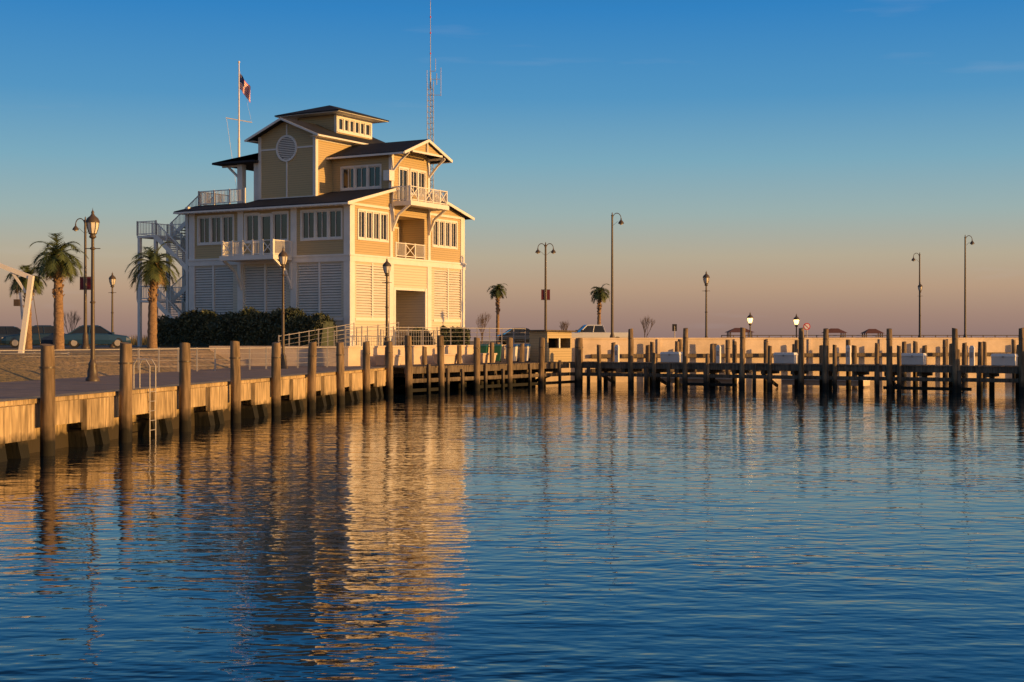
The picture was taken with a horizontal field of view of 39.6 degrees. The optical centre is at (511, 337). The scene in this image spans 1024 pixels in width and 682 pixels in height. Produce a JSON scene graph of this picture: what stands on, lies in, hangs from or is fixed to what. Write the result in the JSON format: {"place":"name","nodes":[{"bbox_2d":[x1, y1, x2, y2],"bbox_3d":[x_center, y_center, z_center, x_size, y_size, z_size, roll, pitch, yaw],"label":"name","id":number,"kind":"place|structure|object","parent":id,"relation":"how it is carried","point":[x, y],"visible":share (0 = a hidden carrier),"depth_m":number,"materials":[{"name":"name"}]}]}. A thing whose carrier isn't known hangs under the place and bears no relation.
{"place":"outdoors","nodes":[
{"label":"outdoors","id":0,"kind":"place"},
{"bbox_2d":[0,345,146,348],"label":"road","id":1,"kind":"structure","parent":0,"point":[65,346],"depth_m":98.17,"materials":[{"name":"asphalt"}]},
{"bbox_2d":[0,326,20,343],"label":"parked car","id":2,"kind":"object","parent":1,"relation":"on","point":[8,330],"visible":0.35,"depth_m":102.45,"materials":[{"name":"paint"}]},
{"bbox_2d":[1,325,64,347],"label":"parked car","id":3,"kind":"object","parent":1,"relation":"on","point":[45,333],"visible":0.66,"depth_m":93.75,"materials":[{"name":"paint"}]},
{"bbox_2d":[64,311,80,331],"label":"bare shrub","id":4,"kind":"object","parent":1,"relation":"on","point":[73,321],"visible":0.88,"depth_m":115.84,"materials":[{"name":"brown plant"}]},
{"bbox_2d":[64,325,130,347],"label":"parked car","id":5,"kind":"object","parent":1,"relation":"on","point":[73,339],"visible":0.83,"depth_m":93.72,"materials":[{"name":"paint"}]},
{"bbox_2d":[108,272,115,346],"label":"street lamp","id":6,"kind":"object","parent":1,"relation":"on","point":[112,279],"visible":0.84,"depth_m":99.93,"materials":[{"name":"brown metal"}]},
{"bbox_2d":[496,328,529,344],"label":"parked car","id":7,"kind":"object","parent":1,"relation":"on","point":[504,339],"visible":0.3,"depth_m":120.10,"materials":[{"name":"paint"}]},
{"bbox_2d":[572,325,627,337],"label":"pickup truck","id":8,"kind":"object","parent":1,"relation":"on","point":[590,331],"visible":0.61,"depth_m":123.17,"materials":[{"name":"paint"}]},
{"bbox_2d":[0,334,146,344],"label":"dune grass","id":9,"kind":"structure","parent":0,"point":[134,341],"depth_m":129.06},
{"bbox_2d":[0,341,528,381],"bbox_3d":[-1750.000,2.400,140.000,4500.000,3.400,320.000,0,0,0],"label":"ground","id":10,"kind":"structure","parent":0,"point":[19,367],"depth_m":62.99,"materials":[{"name":"grey concrete"}]},
{"bbox_2d":[0,263,40,352],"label":"boat hoist","id":11,"kind":"object","parent":10,"relation":"on","point":[25,314],"visible":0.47,"depth_m":63.42,"materials":[{"name":"white metal"}]},
{"bbox_2d":[5,264,46,348],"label":"palm tree","id":12,"kind":"object","parent":10,"relation":"on","point":[37,286],"visible":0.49,"depth_m":83.78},
{"bbox_2d":[29,232,87,350],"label":"palm tree","id":13,"kind":"object","parent":10,"relation":"on","point":[55,266],"visible":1,"depth_m":74.77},
{"bbox_2d":[72,217,90,348],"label":"double street lamp","id":14,"kind":"object","parent":10,"relation":"on","point":[85,283],"visible":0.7,"depth_m":87.93,"materials":[{"name":"brown metal"}]},
{"bbox_2d":[124,241,179,348],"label":"palm tree","id":15,"kind":"object","parent":10,"relation":"on","point":[153,272],"visible":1,"depth_m":84.75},
{"bbox_2d":[136,196,212,345],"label":"exterior stairs","id":16,"kind":"structure","parent":10,"relation":"on","point":[172,296],"depth_m":110.25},
{"bbox_2d":[226,61,251,188],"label":"flagpole","id":17,"kind":"object","parent":10,"relation":"on","point":[244,86],"visible":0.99,"depth_m":124.96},
{"bbox_2d":[157,306,338,346],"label":"hedge","id":18,"kind":"object","parent":10,"relation":"on","point":[251,326],"visible":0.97,"depth_m":101.13,"materials":[{"name":"green plant"}]},
{"bbox_2d":[0,361,527,401],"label":"promenade","id":19,"kind":"structure","parent":10,"relation":"on","point":[19,389],"depth_m":52.82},
{"bbox_2d":[0,349,138,362],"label":"guard rail","id":20,"kind":"object","parent":19,"relation":"on","point":[74,349],"visible":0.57,"depth_m":61.03,"materials":[{"name":"metal"}]},
{"bbox_2d":[85,209,99,380],"bbox_3d":[-15.330,-1.575,52.000,0.502,6.350,0.502,0,0,45],"label":"street lamp","id":21,"kind":"object","parent":19,"relation":"on","point":[92,222],"visible":1,"depth_m":51.93,"materials":[{"name":"brown metal"}]},
{"bbox_2d":[138,346,335,371],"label":"guard rail","id":22,"kind":"object","parent":19,"relation":"on","point":[215,359],"visible":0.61,"depth_m":68.47,"materials":[{"name":"metal"}]},
{"bbox_2d":[278,248,287,368],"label":"street lamp","id":23,"kind":"object","parent":19,"relation":"on","point":[283,256],"visible":0.97,"depth_m":72.93,"materials":[{"name":"brown metal"}]},
{"bbox_2d":[432,354,456,363],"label":"concrete bench","id":24,"kind":"object","parent":19,"relation":"on","point":[450,358],"visible":0.7,"depth_m":85.07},
{"bbox_2d":[472,353,496,362],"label":"concrete bench","id":25,"kind":"object","parent":19,"relation":"on","point":[484,357],"visible":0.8,"depth_m":88.87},
{"bbox_2d":[489,344,501,361],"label":"trash bin","id":26,"kind":"object","parent":19,"relation":"on","point":[497,348],"visible":0.65,"depth_m":90.65,"materials":[{"name":"green plastic"}]},
{"bbox_2d":[504,344,518,361],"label":"recycling bin","id":27,"kind":"object","parent":19,"relation":"on","point":[515,351],"visible":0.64,"depth_m":91.73,"materials":[{"name":"blue plastic"}]},
{"bbox_2d":[518,344,530,361],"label":"recycling bin","id":28,"kind":"object","parent":19,"relation":"on","point":[526,351],"visible":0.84,"depth_m":92.32,"materials":[{"name":"blue plastic"}]},
{"bbox_2d":[524,330,576,361],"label":"dock kiosk","id":29,"kind":"object","parent":19,"relation":"on","point":[558,344],"visible":0.92,"depth_m":93.80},
{"bbox_2d":[195,115,462,345],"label":"walls","id":30,"kind":"structure","parent":10,"relation":"on","point":[412,224],"depth_m":106.41,"materials":[{"name":"wood"}]},
{"bbox_2d":[174,105,470,219],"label":"roof","id":31,"kind":"structure","parent":30,"relation":"on","point":[374,146],"depth_m":106.45,"materials":[{"name":"metal"}]},
{"bbox_2d":[198,185,448,289],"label":"balconies","id":32,"kind":"structure","parent":30,"relation":"attached to","point":[237,256],"depth_m":104.26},
{"bbox_2d":[173,110,474,345],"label":"white trim","id":33,"kind":"structure","parent":30,"relation":"attached to","point":[349,257],"depth_m":105.25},
{"bbox_2d":[195,138,459,317],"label":"louvers","id":34,"kind":"object","parent":30,"relation":"attached to","point":[206,298],"visible":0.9,"depth_m":103.69,"materials":[{"name":"paint"}]},
{"bbox_2d":[196,137,458,316],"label":"dark openings","id":35,"kind":"object","parent":30,"relation":"attached to","point":[313,276],"visible":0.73,"depth_m":104.02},
{"bbox_2d":[201,119,454,252],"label":"window panes","id":36,"kind":"object","parent":30,"relation":"attached to","point":[266,228],"visible":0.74,"depth_m":104.66,"materials":[{"name":"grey glass"}]},
{"bbox_2d":[209,345,505,365],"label":"retaining wall","id":37,"kind":"structure","parent":10,"relation":"on","point":[353,355],"depth_m":79.75,"materials":[{"name":"concrete"}]},
{"bbox_2d":[345,326,525,345],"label":"guard rail","id":38,"kind":"object","parent":37,"relation":"on","point":[450,336],"visible":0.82,"depth_m":88.42,"materials":[{"name":"metal"}]},
{"bbox_2d":[278,322,440,345],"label":"ramp railing","id":39,"kind":"object","parent":10,"relation":"on","point":[334,331],"visible":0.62,"depth_m":90.97,"materials":[{"name":"metal"}]},
{"bbox_2d":[382,259,391,345],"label":"street lamp","id":40,"kind":"object","parent":10,"relation":"on","point":[386,267],"visible":0.92,"depth_m":82.93,"materials":[{"name":"brown metal"}]},
{"bbox_2d":[400,326,436,344],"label":"shrub","id":41,"kind":"object","parent":10,"relation":"on","point":[414,338],"visible":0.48,"depth_m":104.12,"materials":[{"name":"green plant"}]},
{"bbox_2d":[440,325,470,344],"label":"shrub","id":42,"kind":"object","parent":10,"relation":"on","point":[455,331],"visible":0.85,"depth_m":103.46,"materials":[{"name":"green plant"}]},
{"bbox_2d":[476,312,489,343],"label":"bare shrub","id":43,"kind":"object","parent":10,"relation":"on","point":[482,321],"visible":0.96,"depth_m":112.90,"materials":[{"name":"brown plant"}]},
{"bbox_2d":[487,284,507,343],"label":"palm tree","id":44,"kind":"object","parent":10,"relation":"on","point":[498,291],"visible":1,"depth_m":144.85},
{"bbox_2d":[535,242,555,329],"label":"double street lamp","id":45,"kind":"object","parent":10,"relation":"on","point":[545,294],"visible":0.87,"depth_m":109.95,"materials":[{"name":"brown metal"}]},
{"bbox_2d":[590,283,609,324],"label":"palm tree","id":46,"kind":"object","parent":10,"relation":"on","point":[600,294],"visible":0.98,"depth_m":139.82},
{"bbox_2d":[610,213,623,337],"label":"tall street lamp","id":47,"kind":"object","parent":10,"relation":"on","point":[620,222],"visible":0.92,"depth_m":109.92,"materials":[{"name":"brown metal"}]},
{"bbox_2d":[534,338,1018,382],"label":"seawall","id":48,"kind":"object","parent":10,"relation":"on","point":[755,345],"visible":0.1,"depth_m":102.99,"materials":[{"name":"concrete"}]},
{"bbox_2d":[591,352,1011,371],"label":"seawall waler","id":49,"kind":"object","parent":48,"relation":"attached to","point":[754,355],"visible":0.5,"depth_m":102.00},
{"bbox_2d":[657,339,1015,376],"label":"seawall buttress","id":50,"kind":"structure","parent":48,"relation":"attached to","point":[809,350],"depth_m":103.74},
{"bbox_2d":[374,355,402,365],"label":"concrete bench","id":51,"kind":"object","parent":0,"point":[380,360],"visible":0.75,"depth_m":80.09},
{"bbox_2d":[427,1,436,191],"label":"radio tower","id":52,"kind":"structure","parent":0,"point":[430,112],"depth_m":124.97,"materials":[{"name":"metal"}]},
{"bbox_2d":[0,338,1023,681],"bbox_3d":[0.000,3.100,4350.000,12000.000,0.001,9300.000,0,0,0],"label":"water","id":53,"kind":"structure","parent":0,"point":[612,532],"depth_m":21.50,"materials":[{"name":"blue liquid"}]},
{"bbox_2d":[39,344,54,455],"bbox_3d":[-12.201,2.383,37.328,0.401,4.435,0.411,0,-1,-3],"label":"mooring piling","id":54,"kind":"object","parent":53,"relation":"in","point":[47,403],"visible":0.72,"depth_m":37.19,"materials":[{"name":"brown wood"}]},
{"bbox_2d":[118,342,131,442],"bbox_3d":[-11.461,2.369,42.125,0.414,4.462,0.407,1,-1,-13],"label":"mooring piling","id":55,"kind":"object","parent":53,"relation":"in","point":[125,401],"visible":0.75,"depth_m":41.98,"materials":[{"name":"brown wood"}]},
{"bbox_2d":[179,342,190,431],"bbox_3d":[-10.781,2.383,46.902,0.401,4.435,0.412,0,0,36],"label":"mooring piling","id":56,"kind":"object","parent":53,"relation":"in","point":[184,388],"visible":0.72,"depth_m":46.75,"materials":[{"name":"brown wood"}]},
{"bbox_2d":[0,367,385,452],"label":"bulkhead","id":57,"kind":"object","parent":53,"relation":"in","point":[61,436],"visible":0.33,"depth_m":44.46,"materials":[{"name":"concrete"}]},
{"bbox_2d":[133,358,155,436],"bbox_3d":[-11.520,2.179,44.600,0.611,3.042,0.499,0,0,0],"label":"dock ladder","id":58,"kind":"object","parent":57,"relation":"attached to","point":[145,359],"visible":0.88,"depth_m":44.36,"materials":[{"name":"metal"}]},
{"bbox_2d":[0,370,384,461],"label":"bulkhead fender","id":59,"kind":"object","parent":57,"relation":"attached to","point":[94,417],"visible":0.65,"depth_m":45.18,"materials":[{"name":"concrete"}]},
{"bbox_2d":[229,341,240,422],"bbox_3d":[-10.053,2.360,51.675,0.421,4.480,0.419,0,1,-38],"label":"mooring piling","id":60,"kind":"object","parent":53,"relation":"in","point":[235,381],"visible":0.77,"depth_m":51.51,"materials":[{"name":"brown wood"}]},
{"bbox_2d":[271,342,280,415],"bbox_3d":[-9.366,2.387,56.505,0.407,4.425,0.411,0,0,-27],"label":"mooring piling","id":61,"kind":"object","parent":53,"relation":"in","point":[276,380],"visible":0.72,"depth_m":56.35,"materials":[{"name":"brown wood"}]},
{"bbox_2d":[307,341,316,409],"bbox_3d":[-8.618,2.386,61.276,0.407,4.430,0.397,1,1,-1],"label":"mooring piling","id":62,"kind":"object","parent":53,"relation":"in","point":[311,378],"visible":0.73,"depth_m":61.10,"materials":[{"name":"brown wood"}]},
{"bbox_2d":[336,341,344,403],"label":"mooring piling","id":63,"kind":"object","parent":53,"relation":"in","point":[340,375],"visible":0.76,"depth_m":65.93,"materials":[{"name":"brown wood"}]},
{"bbox_2d":[362,341,369,399],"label":"mooring piling","id":64,"kind":"object","parent":53,"relation":"in","point":[366,369],"visible":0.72,"depth_m":70.77,"materials":[{"name":"brown wood"}]},
{"bbox_2d":[385,341,392,395],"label":"mooring piling","id":65,"kind":"object","parent":53,"relation":"in","point":[389,368],"visible":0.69,"depth_m":75.53,"materials":[{"name":"brown wood"}]},
{"bbox_2d":[404,335,412,394],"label":"mooring piling","id":66,"kind":"object","parent":53,"relation":"in","point":[408,369],"visible":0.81,"depth_m":76.84,"materials":[{"name":"brown wood"}]},
{"bbox_2d":[422,346,426,387],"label":"mooring piling","id":67,"kind":"object","parent":53,"relation":"in","point":[424,355],"visible":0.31,"depth_m":82.47,"materials":[{"name":"brown wood"}]},
{"bbox_2d":[437,335,444,392],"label":"mooring piling","id":68,"kind":"object","parent":53,"relation":"in","point":[440,360],"visible":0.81,"depth_m":79.50,"materials":[{"name":"brown wood"}]},
{"bbox_2d":[457,345,461,388],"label":"mooring piling","id":69,"kind":"object","parent":53,"relation":"in","point":[459,354],"visible":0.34,"depth_m":85.58,"materials":[{"name":"brown wood"}]},
{"bbox_2d":[372,360,574,393],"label":"timber wharf","id":70,"kind":"structure","parent":53,"relation":"in","point":[427,372],"depth_m":83.86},
{"bbox_2d":[473,337,479,390],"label":"mooring piling","id":71,"kind":"object","parent":53,"relation":"in","point":[476,364],"visible":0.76,"depth_m":82.62,"materials":[{"name":"brown wood"}]},
{"bbox_2d":[489,342,493,384],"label":"mooring piling","id":72,"kind":"object","parent":53,"relation":"in","point":[491,381],"visible":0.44,"depth_m":88.68,"materials":[{"name":"brown wood"}]},
{"bbox_2d":[506,337,512,388],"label":"mooring piling","id":73,"kind":"object","parent":53,"relation":"in","point":[509,363],"visible":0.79,"depth_m":85.82,"materials":[{"name":"brown wood"}]},
{"bbox_2d":[538,337,544,386],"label":"mooring piling","id":74,"kind":"object","parent":53,"relation":"in","point":[541,356],"visible":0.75,"depth_m":89.00,"materials":[{"name":"brown wood"}]},
{"bbox_2d":[575,338,582,384],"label":"mooring piling","id":75,"kind":"object","parent":53,"relation":"in","point":[578,360],"visible":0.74,"depth_m":91.78,"materials":[{"name":"brown wood"}]},
{"bbox_2d":[597,346,601,385],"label":"mooring piling","id":76,"kind":"object","parent":53,"relation":"in","point":[599,369],"visible":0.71,"depth_m":91.08,"materials":[{"name":"brown wood"}]},
{"bbox_2d":[611,342,615,382],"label":"mooring piling","id":77,"kind":"object","parent":53,"relation":"in","point":[613,344],"visible":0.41,"depth_m":96.23,"materials":[{"name":"brown wood"}]},
{"bbox_2d":[628,328,633,385],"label":"mooring piling","id":78,"kind":"object","parent":53,"relation":"in","point":[630,355],"visible":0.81,"depth_m":89.96,"materials":[{"name":"brown wood"}]},
{"bbox_2d":[652,352,655,386],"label":"mooring piling","id":79,"kind":"object","parent":53,"relation":"in","point":[653,369],"visible":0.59,"depth_m":89.09,"materials":[{"name":"brown wood"}]},
{"bbox_2d":[682,328,688,387],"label":"mooring piling","id":80,"kind":"object","parent":53,"relation":"in","point":[685,360],"visible":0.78,"depth_m":88.02,"materials":[{"name":"brown wood"}]},
{"bbox_2d":[660,377,738,383],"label":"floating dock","id":81,"kind":"object","parent":53,"relation":"on","point":[700,380],"visible":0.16,"depth_m":91.81,"materials":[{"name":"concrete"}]},
{"bbox_2d":[725,340,729,373],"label":"mooring piling","id":82,"kind":"object","parent":53,"relation":"in","point":[727,351],"visible":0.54,"depth_m":99.48,"materials":[{"name":"brown wood"}]},
{"bbox_2d":[732,341,736,386],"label":"mooring piling","id":83,"kind":"object","parent":53,"relation":"in","point":[734,353],"visible":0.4,"depth_m":89.35,"materials":[{"name":"brown wood"}]},
{"bbox_2d":[739,327,745,388],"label":"mooring piling","id":84,"kind":"object","parent":53,"relation":"in","point":[742,362],"visible":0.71,"depth_m":86.07,"materials":[{"name":"brown wood"}]},
{"bbox_2d":[763,341,767,386],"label":"mooring piling","id":85,"kind":"object","parent":53,"relation":"in","point":[765,359],"visible":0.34,"depth_m":88.33,"materials":[{"name":"brown wood"}]},
{"bbox_2d":[767,345,771,388],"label":"mooring piling","id":86,"kind":"object","parent":53,"relation":"in","point":[769,374],"visible":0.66,"depth_m":85.21,"materials":[{"name":"brown wood"}]},
{"bbox_2d":[570,361,1018,392],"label":"timber pier","id":87,"kind":"structure","parent":53,"relation":"in","point":[991,372],"depth_m":84.48,"materials":[{"name":"wood"}]},
{"bbox_2d":[660,352,682,361],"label":"dock box","id":88,"kind":"object","parent":87,"relation":"on","point":[670,356],"visible":0.88,"depth_m":90.48,"materials":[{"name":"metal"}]},
{"bbox_2d":[773,352,797,362],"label":"dock box","id":89,"kind":"object","parent":87,"relation":"on","point":[785,357],"visible":1,"depth_m":86.62,"materials":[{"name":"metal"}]},
{"bbox_2d":[901,353,926,364],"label":"dock box","id":90,"kind":"object","parent":87,"relation":"on","point":[913,358],"visible":0.97,"depth_m":82.56,"materials":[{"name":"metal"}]},
{"bbox_2d":[969,346,974,365],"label":"power pedestal","id":91,"kind":"object","parent":87,"relation":"on","point":[971,355],"visible":1,"depth_m":79.89,"materials":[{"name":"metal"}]},
{"bbox_2d":[990,354,1017,365],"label":"dock box","id":92,"kind":"object","parent":87,"relation":"on","point":[1005,359],"visible":1,"depth_m":79.92,"materials":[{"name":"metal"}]},
{"bbox_2d":[798,328,803,389],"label":"mooring piling","id":93,"kind":"object","parent":53,"relation":"in","point":[801,363],"visible":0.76,"depth_m":84.10,"materials":[{"name":"brown wood"}]},
{"bbox_2d":[819,345,822,387],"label":"mooring piling","id":94,"kind":"object","parent":53,"relation":"in","point":[820,358],"visible":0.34,"depth_m":86.45,"materials":[{"name":"brown wood"}]},
{"bbox_2d":[822,328,828,389],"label":"mooring piling","id":95,"kind":"object","parent":53,"relation":"in","point":[825,351],"visible":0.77,"depth_m":83.32,"materials":[{"name":"brown wood"}]},
{"bbox_2d":[781,379,869,385],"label":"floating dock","id":96,"kind":"object","parent":53,"relation":"on","point":[816,382],"visible":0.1,"depth_m":88.55,"materials":[{"name":"concrete"}]},
{"bbox_2d":[832,345,836,389],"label":"mooring piling","id":97,"kind":"object","parent":53,"relation":"in","point":[834,367],"visible":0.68,"depth_m":83.09,"materials":[{"name":"brown wood"}]},
{"bbox_2d":[721,335,1018,337],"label":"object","id":98,"kind":"structure","parent":53,"relation":"in","point":[873,335],"depth_m":298.98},
{"bbox_2d":[886,328,892,391],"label":"mooring piling","id":99,"kind":"object","parent":53,"relation":"in","point":[889,383],"visible":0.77,"depth_m":81.43,"materials":[{"name":"brown wood"}]},
{"bbox_2d":[897,345,901,391],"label":"mooring piling","id":100,"kind":"object","parent":53,"relation":"in","point":[899,376],"visible":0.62,"depth_m":81.18,"materials":[{"name":"brown wood"}]},
{"bbox_2d":[913,341,917,386],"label":"mooring piling","id":101,"kind":"object","parent":53,"relation":"in","point":[915,350],"visible":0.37,"depth_m":83.50,"materials":[{"name":"brown wood"}]},
{"bbox_2d":[942,339,947,377],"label":"mooring piling","id":102,"kind":"object","parent":53,"relation":"in","point":[945,354],"visible":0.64,"depth_m":105.65,"materials":[{"name":"brown wood"}]},
{"bbox_2d":[952,328,957,392],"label":"mooring piling","id":103,"kind":"object","parent":53,"relation":"in","point":[954,349],"visible":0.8,"depth_m":79.50,"materials":[{"name":"brown wood"}]},
{"bbox_2d":[962,342,966,377],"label":"mooring piling","id":104,"kind":"object","parent":53,"relation":"in","point":[964,353],"visible":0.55,"depth_m":105.95,"materials":[{"name":"brown wood"}]},
{"bbox_2d":[977,341,982,390],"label":"mooring piling","id":105,"kind":"object","parent":53,"relation":"in","point":[980,353],"visible":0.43,"depth_m":81.61,"materials":[{"name":"brown wood"}]},
{"bbox_2d":[1018,328,1023,393],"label":"mooring piling","id":106,"kind":"object","parent":53,"relation":"in","point":[1021,360],"visible":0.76,"depth_m":77.67,"materials":[{"name":"brown wood"}]},
{"bbox_2d":[0,0,1023,337],"label":"sky","id":107,"kind":"structure","parent":0,"point":[799,156],"materials":[{"name":"blue"}]},
{"bbox_2d":[703,272,709,337],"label":"street lamp","id":108,"kind":"object","parent":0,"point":[706,277],"visible":0.89,"depth_m":102.43,"materials":[{"name":"brown metal"}]},
{"bbox_2d":[963,235,974,337],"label":"tall street lamp","id":109,"kind":"object","parent":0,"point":[971,243],"visible":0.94,"depth_m":133.93,"materials":[{"name":"brown metal"}]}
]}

